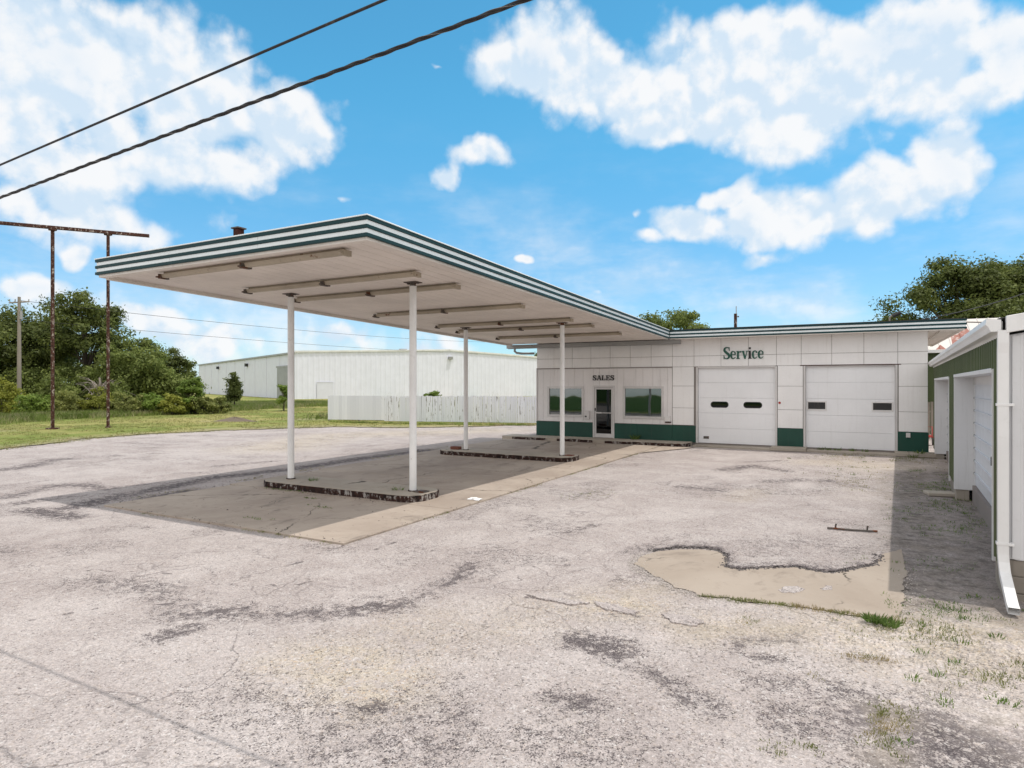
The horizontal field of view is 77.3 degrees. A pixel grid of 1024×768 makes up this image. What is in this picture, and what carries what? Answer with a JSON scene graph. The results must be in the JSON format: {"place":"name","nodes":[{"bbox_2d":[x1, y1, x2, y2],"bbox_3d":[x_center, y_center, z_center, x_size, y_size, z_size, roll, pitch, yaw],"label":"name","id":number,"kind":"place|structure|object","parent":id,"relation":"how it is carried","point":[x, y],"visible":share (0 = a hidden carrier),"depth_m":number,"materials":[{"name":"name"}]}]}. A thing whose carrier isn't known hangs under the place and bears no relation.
{"place":"outdoors","nodes":[
{"label":"outdoors","id":0,"kind":"place"},
{"bbox_2d":[0,0,386,165],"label":"overhead cable","id":1,"kind":"object","parent":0,"point":[231,65],"visible":1,"depth_m":3.74,"materials":[{"name":"rubber"}]},
{"bbox_2d":[0,0,531,198],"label":"overhead cable","id":2,"kind":"object","parent":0,"point":[404,45],"visible":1,"depth_m":4.52,"materials":[{"name":"rubber"}]},
{"bbox_2d":[0,391,535,448],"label":"lawn","id":3,"kind":"structure","parent":0,"point":[102,433],"depth_m":38.40,"materials":[{"name":"green plant"}]},
{"bbox_2d":[0,326,27,387],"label":"tree","id":4,"kind":"object","parent":3,"relation":"on","point":[9,352],"visible":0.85,"depth_m":59.00,"materials":[{"name":"green plant"}]},
{"bbox_2d":[0,375,29,413],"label":"bush","id":5,"kind":"object","parent":3,"relation":"on","point":[11,393],"visible":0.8,"depth_m":49.56,"materials":[{"name":"green plant"}]},
{"bbox_2d":[9,297,29,401],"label":"utility pole","id":6,"kind":"object","parent":3,"relation":"on","point":[19,368],"visible":0.9,"depth_m":53.90,"materials":[{"name":"grey wood"}]},
{"bbox_2d":[21,300,469,341],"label":"power line","id":7,"kind":"object","parent":6,"relation":"attached to","point":[220,322],"visible":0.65,"depth_m":70.83,"materials":[{"name":"metal"}]},
{"bbox_2d":[29,320,469,353],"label":"power line","id":8,"kind":"object","parent":6,"relation":"attached to","point":[234,338],"visible":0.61,"depth_m":72.43,"materials":[{"name":"metal"}]},
{"bbox_2d":[10,392,50,413],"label":"bush","id":9,"kind":"object","parent":3,"relation":"on","point":[31,402],"visible":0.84,"depth_m":48.53,"materials":[{"name":"green plant"}]},
{"bbox_2d":[0,300,79,379],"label":"tree","id":10,"kind":"object","parent":3,"relation":"on","point":[8,324],"visible":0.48,"depth_m":62.31,"materials":[{"name":"green plant"}]},
{"bbox_2d":[5,312,81,380],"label":"tree","id":11,"kind":"object","parent":3,"relation":"on","point":[67,360],"visible":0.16,"depth_m":64.37,"materials":[{"name":"green plant"}]},
{"bbox_2d":[33,374,82,410],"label":"bush","id":12,"kind":"object","parent":3,"relation":"on","point":[43,390],"visible":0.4,"depth_m":53.63,"materials":[{"name":"green plant"}]},
{"bbox_2d":[48,389,87,411],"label":"bush","id":13,"kind":"object","parent":3,"relation":"on","point":[64,400],"visible":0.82,"depth_m":49.30,"materials":[{"name":"green plant"}]},
{"bbox_2d":[0,221,148,428],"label":"sign frame","id":14,"kind":"object","parent":3,"relation":"on","point":[107,233],"visible":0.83,"depth_m":34.53,"materials":[{"name":"metal"}]},
{"bbox_2d":[30,287,140,372],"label":"tree","id":15,"kind":"object","parent":3,"relation":"on","point":[85,319],"visible":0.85,"depth_m":60.29,"materials":[{"name":"green plant"}]},
{"bbox_2d":[75,385,114,411],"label":"bush","id":16,"kind":"object","parent":3,"relation":"on","point":[93,402],"visible":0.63,"depth_m":49.56,"materials":[{"name":"green plant"}]},
{"bbox_2d":[76,376,133,404],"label":"dead tree","id":17,"kind":"object","parent":3,"relation":"on","point":[100,384],"visible":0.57,"depth_m":54.88,"materials":[{"name":"grey wood"}]},
{"bbox_2d":[0,359,211,409],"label":"hedge","id":18,"kind":"object","parent":3,"relation":"on","point":[30,379],"visible":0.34,"depth_m":58.81,"materials":[{"name":"green plant"}]},
{"bbox_2d":[93,379,132,401],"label":"bush","id":19,"kind":"object","parent":3,"relation":"on","point":[114,387],"visible":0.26,"depth_m":54.72,"materials":[{"name":"green plant"}]},
{"bbox_2d":[104,391,143,411],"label":"bush","id":20,"kind":"object","parent":3,"relation":"on","point":[132,404],"visible":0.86,"depth_m":49.51,"materials":[{"name":"green plant"}]},
{"bbox_2d":[82,335,179,398],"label":"tree","id":21,"kind":"object","parent":3,"relation":"on","point":[149,360],"visible":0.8,"depth_m":58.19,"materials":[{"name":"green plant"}]},
{"bbox_2d":[136,391,164,410],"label":"bush","id":22,"kind":"object","parent":3,"relation":"on","point":[151,401],"visible":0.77,"depth_m":50.32,"materials":[{"name":"green plant"}]},
{"bbox_2d":[151,392,193,414],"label":"bush","id":23,"kind":"object","parent":3,"relation":"on","point":[173,408],"visible":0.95,"depth_m":50.40,"materials":[{"name":"green plant"}]},
{"bbox_2d":[162,346,200,403],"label":"tree","id":24,"kind":"object","parent":3,"relation":"on","point":[184,365],"visible":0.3,"depth_m":63.41,"materials":[{"name":"green plant"}]},
{"bbox_2d":[175,376,205,413],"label":"young tree","id":25,"kind":"object","parent":3,"relation":"on","point":[185,390],"visible":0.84,"depth_m":51.77,"materials":[{"name":"green plant"}]},
{"bbox_2d":[185,396,219,413],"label":"bush","id":26,"kind":"object","parent":3,"relation":"on","point":[205,402],"visible":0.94,"depth_m":51.53,"materials":[{"name":"green plant"}]},
{"bbox_2d":[202,396,231,413],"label":"bush","id":27,"kind":"object","parent":3,"relation":"on","point":[224,407],"visible":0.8,"depth_m":52.74,"materials":[{"name":"green plant"}]},
{"bbox_2d":[222,371,243,403],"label":"young tree","id":28,"kind":"object","parent":3,"relation":"on","point":[234,391],"visible":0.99,"depth_m":61.67,"materials":[{"name":"green plant"}]},
{"bbox_2d":[216,417,257,421],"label":"soil heap","id":29,"kind":"object","parent":3,"relation":"on","point":[235,419],"visible":0.98,"depth_m":41.47,"materials":[{"name":"beige soil"}]},
{"bbox_2d":[276,384,287,410],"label":"young tree","id":30,"kind":"object","parent":3,"relation":"on","point":[284,392],"visible":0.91,"depth_m":57.59,"materials":[{"name":"green plant"}]},
{"bbox_2d":[198,349,536,398],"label":"warehouse","id":31,"kind":"structure","parent":3,"relation":"on","point":[321,374],"depth_m":115.62,"materials":[{"name":"metal"}]},
{"bbox_2d":[276,365,287,396],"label":"sliding door","id":32,"kind":"structure","parent":31,"relation":"in","point":[282,371],"depth_m":107.55,"materials":[{"name":"white metal"}]},
{"bbox_2d":[317,382,332,398],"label":"small door","id":33,"kind":"structure","parent":31,"relation":"in","point":[324,389],"depth_m":104.67,"materials":[{"name":"metal"}]},
{"bbox_2d":[328,396,535,422],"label":"board fence","id":34,"kind":"object","parent":3,"relation":"on","point":[359,408],"visible":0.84,"depth_m":40.80,"materials":[{"name":"grey wood"}]},
{"bbox_2d":[423,390,441,406],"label":"bush","id":35,"kind":"object","parent":3,"relation":"on","point":[434,393],"visible":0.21,"depth_m":45.75,"materials":[{"name":"green plant"}]},
{"bbox_2d":[637,307,710,329],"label":"tree","id":36,"kind":"object","parent":3,"relation":"on","point":[680,319],"visible":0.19,"depth_m":52.38,"materials":[{"name":"green plant"}]},
{"bbox_2d":[867,251,1023,320],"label":"tree","id":37,"kind":"object","parent":3,"relation":"on","point":[990,281],"visible":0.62,"depth_m":48.81,"materials":[{"name":"green plant"}]},
{"bbox_2d":[953,295,1023,318],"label":"tree","id":38,"kind":"object","parent":3,"relation":"on","point":[1011,309],"visible":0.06,"depth_m":45.46,"materials":[{"name":"green plant"}]},
{"bbox_2d":[968,253,1023,297],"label":"tree","id":39,"kind":"object","parent":3,"relation":"on","point":[1015,265],"visible":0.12,"depth_m":48.29,"materials":[{"name":"green plant"}]},
{"bbox_2d":[0,399,535,425],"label":"tall grass","id":40,"kind":"structure","parent":0,"point":[43,416],"depth_m":45.85,"materials":[{"name":"green plant"}]},
{"bbox_2d":[0,425,1023,767],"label":"asphalt lot","id":41,"kind":"structure","parent":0,"point":[92,589],"depth_m":6.53,"materials":[{"name":"grey asphalt"}]},
{"bbox_2d":[104,439,659,544],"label":"concrete slab","id":42,"kind":"structure","parent":41,"relation":"on","point":[456,481],"depth_m":13.93,"materials":[{"name":"grey concrete"}]},
{"bbox_2d":[264,475,438,502],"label":"pump island","id":43,"kind":"structure","parent":42,"relation":"on","point":[357,489],"depth_m":14.14,"materials":[{"name":"concrete"}]},
{"bbox_2d":[94,213,669,491],"bbox_3d":[-1.163,-0.157,19.408,7.390,4.903,17.910,0,0,29],"label":"canopy","id":44,"kind":"object","parent":43,"relation":"on","point":[374,244],"visible":0.94,"depth_m":13.74,"materials":[{"name":"metal"}]},
{"bbox_2d":[231,226,246,235],"bbox_3d":[-5.299,-2.780,12.410,0.200,0.495,0.200,0,0,29],"label":"roof vent","id":45,"kind":"object","parent":44,"relation":"on","point":[237,230],"visible":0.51,"depth_m":12.36,"materials":[{"name":"metal"}]},
{"bbox_2d":[156,248,351,279],"bbox_3d":[-4.916,-2.189,11.756,4.970,0.134,0.260,0,0,29],"label":"light fixture","id":46,"kind":"object","parent":44,"relation":"attached to","point":[248,265],"visible":1,"depth_m":11.56,"materials":[{"name":"metal"}]},
{"bbox_2d":[242,270,420,293],"bbox_3d":[-3.962,-2.136,13.502,4.870,0.134,0.260,0,0,29],"label":"light fixture","id":47,"kind":"object","parent":44,"relation":"attached to","point":[363,278],"visible":1,"depth_m":13.33,"materials":[{"name":"metal"}]},
{"bbox_2d":[294,283,460,302],"bbox_3d":[-3.288,-2.096,14.798,4.850,0.134,0.260,0,0,29],"label":"light fixture","id":48,"kind":"object","parent":44,"relation":"attached to","point":[371,293],"visible":0.83,"depth_m":14.68,"materials":[{"name":"metal"}]},
{"bbox_2d":[372,303,524,317],"bbox_3d":[-1.870,-2.011,17.601,4.910,0.134,0.260,0,0,29],"label":"light fixture","id":49,"kind":"object","parent":44,"relation":"attached to","point":[462,309],"visible":1,"depth_m":17.41,"materials":[{"name":"metal"}]},
{"bbox_2d":[434,317,572,328],"bbox_3d":[-0.376,-1.927,20.295,4.930,0.134,0.260,0,0,29],"label":"light fixture","id":50,"kind":"object","parent":44,"relation":"attached to","point":[502,323],"visible":1,"depth_m":20.19,"materials":[{"name":"metal"}]},
{"bbox_2d":[455,323,593,333],"bbox_3d":[0.304,-1.883,21.769,5.230,0.134,0.260,0,0,29],"label":"light fixture","id":51,"kind":"object","parent":44,"relation":"attached to","point":[529,328],"visible":1,"depth_m":21.64,"materials":[{"name":"metal"}]},
{"bbox_2d":[495,332,621,339],"bbox_3d":[1.642,-1.810,24.115,5.130,0.134,0.260,0,0,29],"label":"light fixture","id":52,"kind":"object","parent":44,"relation":"attached to","point":[558,335],"visible":1,"depth_m":24.04,"materials":[{"name":"metal"}]},
{"bbox_2d":[413,490,428,492],"bbox_3d":[-1.917,2.269,13.553,0.240,0.030,0.250,0,0,29],"label":"cover plate","id":53,"kind":"object","parent":43,"relation":"on","point":[420,491],"visible":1,"depth_m":13.48,"materials":[{"name":"metal"}]},
{"bbox_2d":[468,497,480,500],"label":"paper litter","id":54,"kind":"object","parent":42,"relation":"on","point":[474,498],"visible":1,"depth_m":13.39,"materials":[{"name":"white paper"}]},
{"bbox_2d":[440,448,578,461],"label":"pump island","id":55,"kind":"structure","parent":42,"relation":"on","point":[521,455],"depth_m":21.04,"materials":[{"name":"concrete"}]},
{"bbox_2d":[450,446,460,449],"bbox_3d":[-1.961,2.232,22.380,0.340,0.104,0.200,0,0,29],"label":"brick block","id":56,"kind":"object","parent":55,"relation":"on","point":[456,447],"depth_m":22.31,"materials":[{"name":"brown brick"}]},
{"bbox_2d":[120,449,885,572],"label":"asphalt crumbs","id":57,"kind":"object","parent":41,"relation":"on","point":[726,560],"visible":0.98,"depth_m":8.94,"materials":[{"name":"grey asphalt"}]},
{"bbox_2d":[0,425,1023,762],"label":"dry weeds","id":58,"kind":"object","parent":41,"relation":"on","point":[868,657],"visible":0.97,"depth_m":6.18,"materials":[{"name":"beige plant"}]},
{"bbox_2d":[7,550,1023,767],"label":"loose stones","id":59,"kind":"object","parent":41,"relation":"on","point":[644,570],"visible":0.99,"depth_m":5.73,"materials":[{"name":"grey gravel"}]},
{"bbox_2d":[526,594,589,605],"bbox_3d":[0.501,2.463,7.291,0.752,0.035,0.177,0,0,29],"label":"asphalt remnant","id":60,"kind":"object","parent":41,"relation":"on","point":[565,601],"visible":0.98,"depth_m":7.23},
{"bbox_2d":[502,434,691,446],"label":"walkway","id":61,"kind":"structure","parent":41,"relation":"on","point":[555,438],"depth_m":27.01,"materials":[{"name":"concrete"}]},
{"bbox_2d":[630,434,640,439],"bbox_3d":[5.071,2.159,26.541,0.626,0.282,0.463,0,0,-13],"label":"weed clump","id":62,"kind":"object","parent":61,"relation":"on","point":[635,436],"visible":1,"depth_m":26.51,"materials":[{"name":"green plant"}]},
{"bbox_2d":[512,437,689,446],"bbox_3d":[3.403,2.381,26.492,7.675,0.138,0.583,0,0,24],"label":"walkway edge","id":63,"kind":"object","parent":41,"relation":"on","point":[631,443],"visible":0.84,"depth_m":25.89,"materials":[{"name":"concrete"}]},
{"bbox_2d":[595,601,639,615],"bbox_3d":[1.123,2.463,7.007,0.549,0.035,0.213,0,0,29],"label":"asphalt remnant","id":64,"kind":"object","parent":41,"relation":"on","point":[614,608],"visible":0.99,"depth_m":6.97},
{"bbox_2d":[231,447,1023,747],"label":"green weeds","id":65,"kind":"object","parent":41,"relation":"on","point":[955,661],"visible":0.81,"depth_m":7.11,"materials":[{"name":"green plant"}]},
{"bbox_2d":[640,446,692,452],"bbox_3d":[5.782,2.432,23.620,1.300,0.001,3.000,0,0,29],"label":"concrete apron","id":66,"kind":"object","parent":41,"relation":"on","point":[661,448],"visible":1,"depth_m":24.13,"materials":[{"name":"beige concrete"}]},
{"bbox_2d":[661,613,703,626],"bbox_3d":[1.766,2.463,6.670,0.457,0.035,0.282,0,0,29],"label":"asphalt remnant","id":67,"kind":"object","parent":41,"relation":"on","point":[683,619],"visible":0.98,"depth_m":6.65,"materials":[{"name":"grey asphalt"}]},
{"bbox_2d":[507,318,967,452],"bbox_3d":[9.732,0.143,29.484,17.190,4.613,10.880,0,0,29],"label":"service station","id":68,"kind":"object","parent":41,"relation":"on","point":[857,386],"visible":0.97,"depth_m":24.43,"materials":[{"name":"paint"}]},
{"bbox_2d":[547,386,583,416],"bbox_3d":[2.365,0.775,28.232,1.740,1.330,0.140,0,0,29],"label":"window","id":69,"kind":"structure","parent":68,"relation":"in","point":[574,396],"depth_m":28.17,"materials":[{"name":"glass"}]},
{"bbox_2d":[593,375,613,379],"bbox_3d":[3.901,-0.265,27.337,0.963,0.222,0.026,0,0,29],"label":"sales sign","id":70,"kind":"object","parent":68,"relation":"attached to","point":[602,377],"visible":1,"depth_m":27.35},
{"bbox_2d":[595,388,612,437],"bbox_3d":[3.912,1.225,27.342,0.818,2.130,0.110,0,0,29],"label":"door","id":71,"kind":"structure","parent":68,"relation":"in","point":[603,396],"depth_m":27.35,"materials":[{"name":"metal"}]},
{"bbox_2d":[623,386,663,418],"bbox_3d":[5.441,0.765,26.552,1.730,1.330,0.140,0,0,29],"label":"window","id":72,"kind":"structure","parent":68,"relation":"in","point":[643,402],"depth_m":26.53,"materials":[{"name":"glass"}]},
{"bbox_2d":[734,306,738,326],"bbox_3d":[9.725,-2.724,27.733,0.203,1.292,0.130,0,0,29],"label":"vent pipe","id":73,"kind":"object","parent":68,"relation":"on","point":[735,320],"visible":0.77,"depth_m":27.69,"materials":[{"name":"metal"}]},
{"bbox_2d":[696,366,776,445],"bbox_3d":[8.687,0.840,24.849,3.010,3.060,0.196,0,0,29],"label":"service door","id":74,"kind":"structure","parent":68,"relation":"in","point":[729,409],"depth_m":24.86,"materials":[{"name":"paint"}]},
{"bbox_2d":[723,347,763,358],"bbox_3d":[8.888,-1.199,24.609,1.466,0.476,0.033,0,0,29],"label":"service sign","id":75,"kind":"object","parent":68,"relation":"attached to","point":[728,354],"visible":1,"depth_m":24.65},
{"bbox_2d":[803,365,897,450],"bbox_3d":[12.105,0.835,22.982,2.980,3.070,0.196,0,0,29],"label":"service door","id":76,"kind":"structure","parent":68,"relation":"in","point":[860,413],"depth_m":22.98,"materials":[{"name":"paint"}]},
{"bbox_2d":[889,311,901,320],"bbox_3d":[13.983,-2.368,23.355,0.409,0.580,0.140,0,0,29],"label":"service mast","id":77,"kind":"object","parent":68,"relation":"on","point":[896,314],"visible":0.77,"depth_m":23.31,"materials":[{"name":"grey metal"}]},
{"bbox_2d":[921,293,1023,319],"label":"service drop","id":78,"kind":"object","parent":68,"relation":"attached to","point":[975,308],"visible":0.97,"depth_m":24.04,"materials":[{"name":"rubber"}]},
{"bbox_2d":[651,538,881,570],"bbox_3d":[3.779,2.446,9.226,3.513,0.032,1.730,0,0,10],"label":"asphalt edge","id":79,"kind":"object","parent":41,"relation":"on","point":[732,549],"visible":1,"depth_m":8.94,"materials":[{"name":"grey asphalt"}]},
{"bbox_2d":[634,549,907,621],"bbox_3d":[3.496,2.450,8.726,3.291,0.001,3.573,0,0,29],"label":"exposed concrete","id":80,"kind":"object","parent":41,"relation":"on","point":[860,590],"visible":0.97,"depth_m":7.94,"materials":[{"name":"beige concrete"}]},
{"bbox_2d":[778,586,804,592],"bbox_3d":[3.316,2.463,7.627,0.364,0.035,0.231,0,0,-25],"label":"asphalt remnant","id":81,"kind":"object","parent":41,"relation":"on","point":[790,589],"visible":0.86,"depth_m":7.62,"materials":[{"name":"grey asphalt"}]},
{"bbox_2d":[693,444,920,457],"bbox_3d":[10.891,2.470,23.535,8.150,0.160,1.050,0,0,29],"label":"door sill","id":82,"kind":"structure","parent":41,"relation":"on","point":[807,450],"depth_m":23.00,"materials":[{"name":"concrete"}]},
{"bbox_2d":[820,585,831,589],"bbox_3d":[3.775,2.463,7.690,0.134,0.035,0.230,0,0,29],"label":"asphalt remnant","id":83,"kind":"object","parent":41,"relation":"on","point":[826,587],"visible":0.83,"depth_m":7.66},
{"bbox_2d":[827,523,877,531],"bbox_3d":[5.676,2.399,10.681,0.749,0.107,0.036,0,0,20],"label":"metal bar","id":84,"kind":"object","parent":41,"relation":"on","point":[847,529],"visible":1,"depth_m":10.67,"materials":[{"name":"grey metal"}]},
{"bbox_2d":[770,446,935,457],"bbox_3d":[12.010,2.385,22.610,5.300,0.130,0.700,0,0,29],"label":"concrete step","id":85,"kind":"object","parent":41,"relation":"on","point":[804,449],"visible":0.75,"depth_m":22.00,"materials":[{"name":"grey concrete"}]},
{"bbox_2d":[860,612,903,628],"bbox_3d":[3.762,2.391,6.512,0.444,0.107,0.269,0,0,51],"label":"weed clump","id":86,"kind":"object","parent":41,"relation":"on","point":[883,621],"visible":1,"depth_m":6.51,"materials":[{"name":"green plant"}]},
{"bbox_2d":[906,450,925,457],"bbox_3d":[13.519,2.307,21.366,0.594,0.286,0.422,0,0,3],"label":"weed clump","id":87,"kind":"object","parent":41,"relation":"on","point":[917,451],"visible":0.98,"depth_m":21.31,"materials":[{"name":"green plant"}]},
{"bbox_2d":[928,402,932,438],"bbox_3d":[18.491,1.603,28.111,1.500,1.654,0.070,0,0,29],"label":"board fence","id":88,"kind":"object","parent":41,"relation":"on","point":[929,429],"visible":0.12,"depth_m":28.14,"materials":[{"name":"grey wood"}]},
{"bbox_2d":[923,490,954,496],"bbox_3d":[9.436,2.415,14.102,0.560,0.070,0.400,0,0,17],"label":"stone slab","id":89,"kind":"object","parent":41,"relation":"on","point":[940,493],"depth_m":13.98,"materials":[{"name":"concrete"}]},
{"bbox_2d":[928,313,1023,615],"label":"garage","id":90,"kind":"structure","parent":41,"relation":"on","point":[978,407],"depth_m":8.03,"materials":[{"name":"galvanised steel"},{"name":"paint"},{"name":"concrete"}]},
{"bbox_2d":[934,376,950,480],"bbox_3d":[12.252,1.160,17.936,0.430,2.680,7.070,0,0,31],"label":"garage door","id":91,"kind":"structure","parent":90,"relation":"in","point":[941,385],"depth_m":20.91,"materials":[{"name":"paint"}]},
{"bbox_2d":[953,368,995,560],"bbox_3d":[7.882,1.150,10.710,0.430,2.700,6.560,0,0,31],"label":"garage door","id":92,"kind":"structure","parent":90,"relation":"in","point":[973,390],"depth_m":12.88,"materials":[{"name":"paint"}]},
{"bbox_2d":[0,0,1023,384],"label":"sky","id":93,"kind":"structure","parent":0,"point":[780,162],"materials":[{"name":"blue"}]},
{"bbox_2d":[928,317,999,432],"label":"shed","id":94,"kind":"structure","parent":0,"point":[936,350],"depth_m":31.91,"materials":[{"name":"paint"}]}
]}

